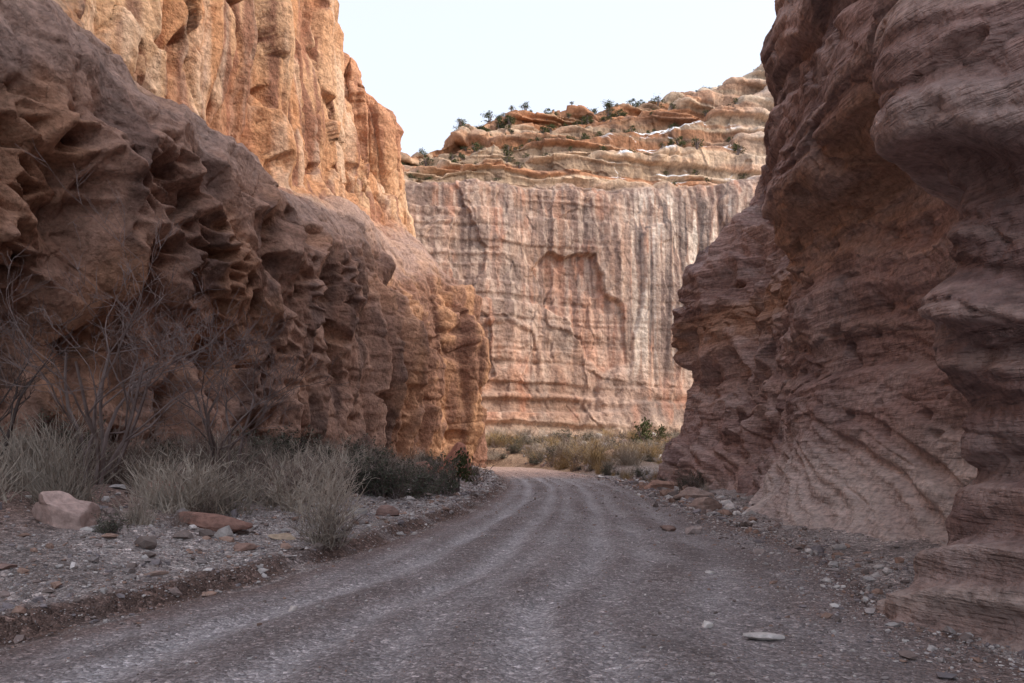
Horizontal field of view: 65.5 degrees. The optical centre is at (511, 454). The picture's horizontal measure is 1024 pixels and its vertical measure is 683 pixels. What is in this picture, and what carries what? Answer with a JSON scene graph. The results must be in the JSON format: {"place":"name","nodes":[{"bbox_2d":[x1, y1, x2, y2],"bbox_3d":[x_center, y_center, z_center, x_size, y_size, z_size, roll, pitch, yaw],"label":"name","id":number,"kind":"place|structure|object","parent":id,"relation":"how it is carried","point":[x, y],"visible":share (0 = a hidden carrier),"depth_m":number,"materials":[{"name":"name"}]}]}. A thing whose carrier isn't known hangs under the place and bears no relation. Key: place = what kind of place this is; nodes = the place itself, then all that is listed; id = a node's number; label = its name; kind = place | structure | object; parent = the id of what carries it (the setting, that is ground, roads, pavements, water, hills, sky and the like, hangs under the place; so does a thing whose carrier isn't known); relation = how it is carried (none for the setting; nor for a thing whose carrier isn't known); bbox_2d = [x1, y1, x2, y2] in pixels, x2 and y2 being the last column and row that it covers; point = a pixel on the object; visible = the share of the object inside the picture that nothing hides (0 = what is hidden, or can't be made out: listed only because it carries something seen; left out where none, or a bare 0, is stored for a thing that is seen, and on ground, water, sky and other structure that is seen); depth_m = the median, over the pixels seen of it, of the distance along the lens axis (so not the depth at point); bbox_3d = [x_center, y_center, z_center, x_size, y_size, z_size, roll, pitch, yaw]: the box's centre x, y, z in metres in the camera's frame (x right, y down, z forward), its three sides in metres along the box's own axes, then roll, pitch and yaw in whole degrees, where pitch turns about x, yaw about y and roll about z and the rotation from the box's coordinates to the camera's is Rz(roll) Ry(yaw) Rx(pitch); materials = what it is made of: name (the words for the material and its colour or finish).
{"place":"outdoors","nodes":[
{"label":"outdoors","id":0,"kind":"place"},
{"bbox_2d":[0,0,491,467],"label":"sandstone cliff","id":1,"kind":"structure","parent":0,"point":[224,132],"depth_m":33.03,"materials":[{"name":"stone"}]},
{"bbox_2d":[344,52,415,237],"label":"rock tower","id":2,"kind":"structure","parent":1,"relation":"on","point":[379,130],"depth_m":71.59,"materials":[{"name":"stone"}]},
{"bbox_2d":[258,438,312,470],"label":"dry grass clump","id":3,"kind":"object","parent":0,"point":[278,454],"visible":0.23,"depth_m":25.94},
{"bbox_2d":[268,427,321,461],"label":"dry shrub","id":4,"kind":"object","parent":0,"point":[299,442],"visible":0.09,"depth_m":29.51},
{"bbox_2d":[0,467,1023,682],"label":"gravel road","id":5,"kind":"structure","parent":0,"point":[530,637],"depth_m":7.45,"materials":[{"name":"gravel"}]},
{"bbox_2d":[660,525,675,531],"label":"boulder","id":6,"kind":"object","parent":5,"relation":"on","point":[669,528],"visible":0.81,"depth_m":16.09,"materials":[{"name":"stone"}]},
{"bbox_2d":[685,526,701,534],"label":"boulder","id":7,"kind":"object","parent":5,"relation":"on","point":[693,530],"visible":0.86,"depth_m":15.41,"materials":[{"name":"stone"}]},
{"bbox_2d":[742,632,784,639],"bbox_3d":[2.120,1.548,6.742,0.345,0.085,0.185,3,-8,5],"label":"boulder","id":8,"kind":"object","parent":5,"relation":"on","point":[762,635],"visible":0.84,"depth_m":6.68,"materials":[{"name":"stone"}]},
{"bbox_2d":[0,437,1023,682],"bbox_3d":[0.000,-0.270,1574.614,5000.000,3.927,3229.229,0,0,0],"label":"ground","id":9,"kind":"structure","parent":0,"point":[18,515],"depth_m":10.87,"materials":[{"name":"gravel"}]},
{"bbox_2d":[0,563,16,569],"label":"boulder","id":10,"kind":"object","parent":9,"relation":"on","point":[3,566],"visible":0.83,"depth_m":8.84,"materials":[{"name":"stone"}]},
{"bbox_2d":[0,440,40,502],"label":"dry grass clump","id":11,"kind":"object","parent":9,"relation":"on","point":[3,494],"visible":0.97,"depth_m":12.92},
{"bbox_2d":[0,424,40,464],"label":"dry shrub","id":12,"kind":"object","parent":9,"relation":"on","point":[14,442],"visible":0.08,"depth_m":17.25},
{"bbox_2d":[0,413,46,458],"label":"dry shrub","id":13,"kind":"object","parent":9,"relation":"on","point":[22,435],"visible":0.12,"depth_m":19.92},
{"bbox_2d":[0,410,46,471],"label":"dry grass clump","id":14,"kind":"object","parent":9,"relation":"on","point":[12,432],"visible":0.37,"depth_m":16.25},
{"bbox_2d":[0,419,81,494],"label":"dry grass clump","id":15,"kind":"object","parent":9,"relation":"on","point":[36,466],"visible":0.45,"depth_m":14.17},
{"bbox_2d":[0,424,93,476],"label":"dry shrub","id":16,"kind":"object","parent":9,"relation":"on","point":[25,443],"visible":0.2,"depth_m":15.65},
{"bbox_2d":[0,283,106,463],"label":"bare tree","id":17,"kind":"object","parent":9,"relation":"on","point":[22,391],"visible":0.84,"depth_m":16.08,"materials":[{"name":"brown plant"}]},
{"bbox_2d":[9,458,98,504],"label":"dry shrub","id":18,"kind":"object","parent":9,"relation":"on","point":[34,497],"visible":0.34,"depth_m":13.19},
{"bbox_2d":[0,405,117,480],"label":"dry grass clump","id":19,"kind":"object","parent":9,"relation":"on","point":[63,439],"visible":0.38,"depth_m":15.89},
{"bbox_2d":[23,469,100,504],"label":"dry grass clump","id":20,"kind":"object","parent":9,"relation":"on","point":[69,491],"visible":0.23,"depth_m":12.86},
{"bbox_2d":[32,491,100,529],"bbox_3d":[-6.609,0.930,11.827,0.951,0.787,0.902,1,1,12],"label":"boulder","id":21,"kind":"object","parent":9,"relation":"on","point":[61,509],"visible":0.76,"depth_m":11.53,"materials":[{"name":"stone"}]},
{"bbox_2d":[0,426,134,503],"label":"dry grass clump","id":22,"kind":"object","parent":9,"relation":"on","point":[88,481],"visible":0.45,"depth_m":13.51,"materials":[{"name":"plant"}]},
{"bbox_2d":[33,406,106,453],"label":"shrub","id":23,"kind":"object","parent":9,"relation":"on","point":[44,425],"visible":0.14,"depth_m":22.35,"materials":[{"name":"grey plant"}]},
{"bbox_2d":[2,362,171,470],"bbox_3d":[-9.650,-0.751,18.394,3.460,2.698,2.313,0,0,-26],"label":"bare shrub","id":24,"kind":"object","parent":9,"relation":"on","point":[146,442],"visible":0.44,"depth_m":18.31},
{"bbox_2d":[59,434,131,465],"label":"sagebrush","id":25,"kind":"object","parent":9,"relation":"on","point":[86,446],"visible":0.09,"depth_m":19.06,"materials":[{"name":"grey plant"}]},
{"bbox_2d":[91,504,135,534],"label":"sagebrush","id":26,"kind":"object","parent":9,"relation":"on","point":[111,526],"visible":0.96,"depth_m":11.50,"materials":[{"name":"green plant"}]},
{"bbox_2d":[75,438,156,486],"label":"bare shrub","id":27,"kind":"object","parent":9,"relation":"on","point":[114,480],"visible":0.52,"depth_m":16.57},
{"bbox_2d":[77,444,165,482],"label":"dry shrub","id":28,"kind":"object","parent":9,"relation":"on","point":[126,463],"visible":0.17,"depth_m":17.30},
{"bbox_2d":[106,432,153,462],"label":"bare shrub","id":29,"kind":"object","parent":9,"relation":"on","point":[133,447],"visible":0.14,"depth_m":20.02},
{"bbox_2d":[106,482,169,525],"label":"dry grass clump","id":30,"kind":"object","parent":9,"relation":"on","point":[141,521],"visible":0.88,"depth_m":12.55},
{"bbox_2d":[0,138,277,484],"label":"bare tree","id":31,"kind":"object","parent":9,"relation":"on","point":[127,435],"visible":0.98,"depth_m":16.28,"materials":[{"name":"brown plant"}]},
{"bbox_2d":[116,456,165,486],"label":"dry grass clump","id":32,"kind":"object","parent":9,"relation":"on","point":[142,473],"visible":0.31,"depth_m":17.19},
{"bbox_2d":[111,445,197,496],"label":"dry grass clump","id":33,"kind":"object","parent":9,"relation":"on","point":[157,473],"visible":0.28,"depth_m":15.90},
{"bbox_2d":[145,570,168,575],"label":"boulder","id":34,"kind":"object","parent":9,"relation":"on","point":[154,573],"visible":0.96,"depth_m":9.36,"materials":[{"name":"stone"}]},
{"bbox_2d":[123,464,192,511],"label":"dry grass clump","id":35,"kind":"object","parent":9,"relation":"on","point":[149,490],"visible":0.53,"depth_m":14.44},
{"bbox_2d":[141,437,191,460],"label":"sagebrush","id":36,"kind":"object","parent":9,"relation":"on","point":[166,449],"visible":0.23,"depth_m":26.22,"materials":[{"name":"grey plant"}]},
{"bbox_2d":[116,431,233,481],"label":"dry shrub","id":37,"kind":"object","parent":9,"relation":"on","point":[158,458],"visible":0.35,"depth_m":17.68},
{"bbox_2d":[160,502,192,526],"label":"bare shrub","id":38,"kind":"object","parent":9,"relation":"on","point":[177,522],"visible":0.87,"depth_m":12.73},
{"bbox_2d":[151,432,208,458],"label":"bare shrub","id":39,"kind":"object","parent":9,"relation":"on","point":[178,444],"visible":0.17,"depth_m":27.67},
{"bbox_2d":[128,455,252,513],"bbox_3d":[-5.933,0.541,14.488,2.039,1.105,2.338,0,-4,14],"label":"dry grass clump","id":40,"kind":"object","parent":9,"relation":"on","point":[181,503],"visible":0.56,"depth_m":14.40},
{"bbox_2d":[136,445,252,512],"bbox_3d":[-5.930,0.467,14.953,2.023,1.432,2.547,0,0,-25],"label":"dry shrub","id":41,"kind":"object","parent":9,"relation":"on","point":[189,470],"visible":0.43,"depth_m":14.60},
{"bbox_2d":[176,484,224,513],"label":"bare shrub","id":42,"kind":"object","parent":9,"relation":"on","point":[209,500],"visible":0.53,"depth_m":14.18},
{"bbox_2d":[164,426,249,461],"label":"dry shrub","id":43,"kind":"object","parent":9,"relation":"on","point":[207,445],"visible":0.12,"depth_m":25.58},
{"bbox_2d":[165,462,251,516],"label":"dry shrub","id":44,"kind":"object","parent":9,"relation":"on","point":[210,498],"visible":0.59,"depth_m":14.36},
{"bbox_2d":[147,408,276,483],"bbox_3d":[-7.369,-0.179,19.472,3.584,1.963,2.287,-4,-5,36],"label":"bare shrub","id":45,"kind":"object","parent":9,"relation":"on","point":[193,448],"visible":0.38,"depth_m":19.32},
{"bbox_2d":[179,511,252,531],"bbox_3d":[-4.911,1.157,13.093,1.434,0.382,0.647,5,1,24],"label":"boulder","id":46,"kind":"object","parent":9,"relation":"on","point":[213,522],"visible":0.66,"depth_m":12.82,"materials":[{"name":"stone"}]},
{"bbox_2d":[163,440,288,485],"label":"dry shrub","id":47,"kind":"object","parent":9,"relation":"on","point":[215,454],"visible":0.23,"depth_m":18.98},
{"bbox_2d":[119,281,344,478],"bbox_3d":[-7.286,-1.581,19.871,4.662,4.908,5.011,0,0,39],"label":"bare tree","id":48,"kind":"object","parent":9,"relation":"on","point":[211,442],"visible":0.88,"depth_m":20.18,"materials":[{"name":"brown plant"}]},
{"bbox_2d":[187,427,281,498],"bbox_3d":[-6.038,0.242,17.747,2.054,1.703,2.156,0,0,17],"label":"bare shrub","id":49,"kind":"object","parent":9,"relation":"on","point":[250,464],"visible":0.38,"depth_m":17.89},
{"bbox_2d":[181,449,291,514],"bbox_3d":[-5.384,0.561,15.223,1.920,1.304,2.272,0,0,-31],"label":"dry shrub","id":50,"kind":"object","parent":9,"relation":"on","point":[243,501],"visible":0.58,"depth_m":15.29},
{"bbox_2d":[208,445,266,471],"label":"sagebrush","id":51,"kind":"object","parent":9,"relation":"on","point":[251,457],"visible":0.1,"depth_m":23.09,"materials":[{"name":"grey plant"}]},
{"bbox_2d":[233,543,256,551],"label":"boulder","id":52,"kind":"object","parent":9,"relation":"on","point":[244,546],"visible":0.97,"depth_m":11.47,"materials":[{"name":"stone"}]},
{"bbox_2d":[227,459,290,504],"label":"dry shrub","id":53,"kind":"object","parent":9,"relation":"on","point":[253,492],"visible":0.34,"depth_m":17.23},
{"bbox_2d":[232,428,288,466],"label":"sagebrush","id":54,"kind":"object","parent":9,"relation":"on","point":[259,442],"visible":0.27,"depth_m":27.05,"materials":[{"name":"grey plant"}]},
{"bbox_2d":[258,489,286,507],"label":"dry grass clump","id":55,"kind":"object","parent":9,"relation":"on","point":[269,501],"visible":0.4,"depth_m":16.89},
{"bbox_2d":[247,456,303,505],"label":"bare shrub","id":56,"kind":"object","parent":9,"relation":"on","point":[282,482],"visible":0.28,"depth_m":17.37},
{"bbox_2d":[248,443,309,482],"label":"dry shrub","id":57,"kind":"object","parent":9,"relation":"on","point":[282,464],"visible":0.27,"depth_m":22.39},
{"bbox_2d":[240,422,320,468],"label":"sagebrush","id":58,"kind":"object","parent":9,"relation":"on","point":[301,441],"visible":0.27,"depth_m":28.34,"materials":[{"name":"grey plant"}]},
{"bbox_2d":[233,447,329,503],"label":"bare shrub","id":59,"kind":"object","parent":9,"relation":"on","point":[295,472],"visible":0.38,"depth_m":18.00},
{"bbox_2d":[268,533,296,540],"bbox_3d":[-3.727,1.360,12.975,0.499,0.156,0.347,8,-1,-10],"label":"boulder","id":60,"kind":"object","parent":9,"relation":"on","point":[285,536],"visible":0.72,"depth_m":12.88,"materials":[{"name":"stone"}]},
{"bbox_2d":[262,449,310,481],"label":"dry grass clump","id":61,"kind":"object","parent":9,"relation":"on","point":[290,461],"visible":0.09,"depth_m":23.29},
{"bbox_2d":[236,447,341,513],"bbox_3d":[-4.574,0.561,16.421,2.067,1.417,2.433,0,0,1],"label":"dry shrub","id":62,"kind":"object","parent":9,"relation":"on","point":[288,501],"visible":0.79,"depth_m":16.46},
{"bbox_2d":[287,441,346,478],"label":"dry shrub","id":63,"kind":"object","parent":9,"relation":"on","point":[316,459],"visible":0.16,"depth_m":24.77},
{"bbox_2d":[276,444,369,498],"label":"bare shrub","id":64,"kind":"object","parent":9,"relation":"on","point":[321,481],"visible":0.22,"depth_m":20.40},
{"bbox_2d":[286,494,368,546],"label":"bare shrub","id":65,"kind":"object","parent":9,"relation":"on","point":[355,520],"visible":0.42,"depth_m":12.87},
{"bbox_2d":[299,436,357,476],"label":"sagebrush","id":66,"kind":"object","parent":9,"relation":"on","point":[313,451],"visible":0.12,"depth_m":27.64,"materials":[{"name":"grey plant"}]},
{"bbox_2d":[294,430,369,504],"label":"dry shrub","id":67,"kind":"object","parent":9,"relation":"on","point":[334,480],"visible":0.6,"depth_m":18.93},
{"bbox_2d":[281,463,385,524],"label":"dry shrub","id":68,"kind":"object","parent":9,"relation":"on","point":[333,499],"visible":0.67,"depth_m":15.51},
{"bbox_2d":[282,483,394,549],"bbox_3d":[-2.917,0.953,12.559,1.595,1.013,1.550,3,5,26],"label":"dry shrub","id":69,"kind":"object","parent":9,"relation":"on","point":[326,537],"visible":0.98,"depth_m":12.56,"materials":[{"name":"plant"}]},
{"bbox_2d":[332,433,379,458],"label":"sagebrush","id":70,"kind":"object","parent":9,"relation":"on","point":[355,447],"visible":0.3,"depth_m":35.11,"materials":[{"name":"grey plant"}]},
{"bbox_2d":[325,438,391,495],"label":"sagebrush","id":71,"kind":"object","parent":9,"relation":"on","point":[359,491],"visible":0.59,"depth_m":21.89,"materials":[{"name":"green plant"}]},
{"bbox_2d":[325,449,397,493],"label":"dry shrub","id":72,"kind":"object","parent":9,"relation":"on","point":[359,466],"visible":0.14,"depth_m":22.48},
{"bbox_2d":[0,432,749,570],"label":"rubble","id":73,"kind":"object","parent":9,"relation":"on","point":[147,542],"visible":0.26,"depth_m":16.05,"materials":[{"name":"stone"}]},
{"bbox_2d":[339,453,411,480],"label":"sagebrush","id":74,"kind":"object","parent":9,"relation":"on","point":[389,467],"visible":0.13,"depth_m":27.13,"materials":[{"name":"grey plant"}]},
{"bbox_2d":[375,505,398,515],"bbox_3d":[-2.866,1.304,18.238,0.562,0.291,0.398,0,0,-9],"label":"boulder","id":75,"kind":"object","parent":9,"relation":"on","point":[383,510],"visible":0.81,"depth_m":18.06,"materials":[{"name":"stone"}]},
{"bbox_2d":[356,446,421,498],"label":"sagebrush","id":76,"kind":"object","parent":9,"relation":"on","point":[386,490],"visible":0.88,"depth_m":21.86,"materials":[{"name":"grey plant"}]},
{"bbox_2d":[370,445,437,485],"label":"bare shrub","id":77,"kind":"object","parent":9,"relation":"on","point":[399,463],"visible":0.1,"depth_m":27.56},
{"bbox_2d":[388,454,431,475],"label":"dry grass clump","id":78,"kind":"object","parent":9,"relation":"on","point":[414,465],"visible":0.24,"depth_m":35.24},
{"bbox_2d":[377,464,452,499],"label":"sagebrush","id":79,"kind":"object","parent":9,"relation":"on","point":[419,490],"visible":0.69,"depth_m":23.88,"materials":[{"name":"green plant"}]},
{"bbox_2d":[405,448,464,495],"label":"sagebrush","id":80,"kind":"object","parent":9,"relation":"on","point":[442,475],"visible":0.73,"depth_m":26.34,"materials":[{"name":"green plant"}]},
{"bbox_2d":[438,442,471,475],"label":"boulder","id":81,"kind":"object","parent":9,"relation":"on","point":[457,446],"visible":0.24,"depth_m":41.68,"materials":[{"name":"stone"}]},
{"bbox_2d":[442,448,476,492],"bbox_3d":[-1.931,0.749,27.933,1.321,1.967,1.420,0,0,-22],"label":"juniper tree","id":82,"kind":"object","parent":9,"relation":"on","point":[462,462],"visible":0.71,"depth_m":27.91,"materials":[{"name":"green plant"}]},
{"bbox_2d":[455,458,493,481],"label":"bare shrub","id":83,"kind":"object","parent":9,"relation":"on","point":[472,476],"visible":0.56,"depth_m":38.15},
{"bbox_2d":[502,441,523,453],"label":"sagebrush","id":84,"kind":"object","parent":9,"relation":"on","point":[511,450],"visible":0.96,"depth_m":77.68,"materials":[{"name":"green plant"}]},
{"bbox_2d":[508,435,538,446],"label":"sagebrush","id":85,"kind":"object","parent":9,"relation":"on","point":[523,440],"visible":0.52,"depth_m":81.45,"materials":[{"name":"green plant"}]},
{"bbox_2d":[521,451,551,464],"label":"sagebrush","id":86,"kind":"object","parent":9,"relation":"on","point":[535,461],"visible":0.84,"depth_m":69.44,"materials":[{"name":"green plant"}]},
{"bbox_2d":[536,446,565,466],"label":"bare shrub","id":87,"kind":"object","parent":9,"relation":"on","point":[552,459],"visible":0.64,"depth_m":65.05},
{"bbox_2d":[548,450,579,469],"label":"rabbitbrush","id":88,"kind":"object","parent":9,"relation":"on","point":[562,465],"visible":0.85,"depth_m":61.44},
{"bbox_2d":[553,423,575,439],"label":"sagebrush","id":89,"kind":"object","parent":9,"relation":"on","point":[566,436],"visible":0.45,"depth_m":88.86,"materials":[{"name":"grey plant"}]},
{"bbox_2d":[549,440,583,459],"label":"dry shrub","id":90,"kind":"object","parent":9,"relation":"on","point":[557,448],"visible":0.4,"depth_m":66.46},
{"bbox_2d":[555,441,595,463],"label":"bare shrub","id":91,"kind":"object","parent":9,"relation":"on","point":[579,453],"visible":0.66,"depth_m":60.94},
{"bbox_2d":[572,444,621,463],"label":"rabbitbrush","id":92,"kind":"object","parent":9,"relation":"on","point":[594,454],"visible":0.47,"depth_m":57.51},
{"bbox_2d":[579,447,623,468],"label":"rabbitbrush","id":93,"kind":"object","parent":9,"relation":"on","point":[594,463],"visible":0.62,"depth_m":55.18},
{"bbox_2d":[599,461,613,475],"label":"sagebrush","id":94,"kind":"object","parent":9,"relation":"on","point":[605,472],"visible":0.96,"depth_m":51.13,"materials":[{"name":"green plant"}]},
{"bbox_2d":[606,446,636,465],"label":"dry shrub","id":95,"kind":"object","parent":9,"relation":"on","point":[621,460],"visible":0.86,"depth_m":54.18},
{"bbox_2d":[610,444,651,465],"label":"dry shrub","id":96,"kind":"object","parent":9,"relation":"on","point":[637,462],"visible":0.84,"depth_m":54.30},
{"bbox_2d":[621,438,664,460],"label":"rabbitbrush","id":97,"kind":"object","parent":9,"relation":"on","point":[653,452],"visible":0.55,"depth_m":57.55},
{"bbox_2d":[630,417,656,442],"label":"juniper tree","id":98,"kind":"object","parent":9,"relation":"on","point":[644,425],"visible":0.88,"depth_m":81.79,"materials":[{"name":"green plant"}]},
{"bbox_2d":[652,424,667,442],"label":"juniper tree","id":99,"kind":"object","parent":9,"relation":"on","point":[661,431],"visible":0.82,"depth_m":85.84,"materials":[{"name":"green plant"}]},
{"bbox_2d":[644,480,678,489],"bbox_3d":[6.541,1.516,35.024,1.595,0.780,0.946,0,0,-15],"label":"boulder","id":100,"kind":"object","parent":9,"relation":"on","point":[655,484],"visible":0.53,"depth_m":34.64,"materials":[{"name":"stone"}]},
{"bbox_2d":[666,470,702,490],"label":"bare shrub","id":101,"kind":"object","parent":9,"relation":"on","point":[686,485],"visible":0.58,"depth_m":30.97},
{"bbox_2d":[674,469,699,490],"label":"sagebrush","id":102,"kind":"object","parent":9,"relation":"on","point":[684,482],"visible":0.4,"depth_m":32.91,"materials":[{"name":"green plant"}]},
{"bbox_2d":[672,487,714,500],"bbox_3d":[6.125,1.432,26.970,1.497,0.645,0.869,0,0,-4],"label":"boulder","id":103,"kind":"object","parent":9,"relation":"on","point":[693,492],"visible":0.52,"depth_m":26.70,"materials":[{"name":"stone"}]},
{"bbox_2d":[686,470,706,487],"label":"sagebrush","id":104,"kind":"object","parent":9,"relation":"on","point":[699,476],"visible":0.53,"depth_m":34.13,"materials":[{"name":"green plant"}]},
{"bbox_2d":[687,497,721,511],"bbox_3d":[5.319,1.453,22.020,0.816,0.562,0.606,0,0,-32],"label":"boulder","id":105,"kind":"object","parent":9,"relation":"on","point":[703,503],"visible":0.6,"depth_m":21.80,"materials":[{"name":"stone"}]},
{"bbox_2d":[338,0,775,156],"label":"sky","id":106,"kind":"structure","parent":0,"point":[432,64],"materials":[{"name":"white"}]},
{"bbox_2d":[401,63,773,436],"bbox_3d":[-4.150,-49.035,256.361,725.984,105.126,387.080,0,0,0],"label":"sandstone cliff","id":107,"kind":"structure","parent":0,"point":[573,274],"depth_m":106.66,"materials":[{"name":"stone"}]},
{"bbox_2d":[402,69,754,184],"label":"distant juniper trees","id":108,"kind":"object","parent":107,"relation":"on","point":[587,119],"visible":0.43,"depth_m":120.10,"materials":[{"name":"green plant"}]},
{"bbox_2d":[656,0,1023,651],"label":"sandstone cliff","id":109,"kind":"structure","parent":0,"point":[847,329],"depth_m":15.53,"materials":[{"name":"stone"}]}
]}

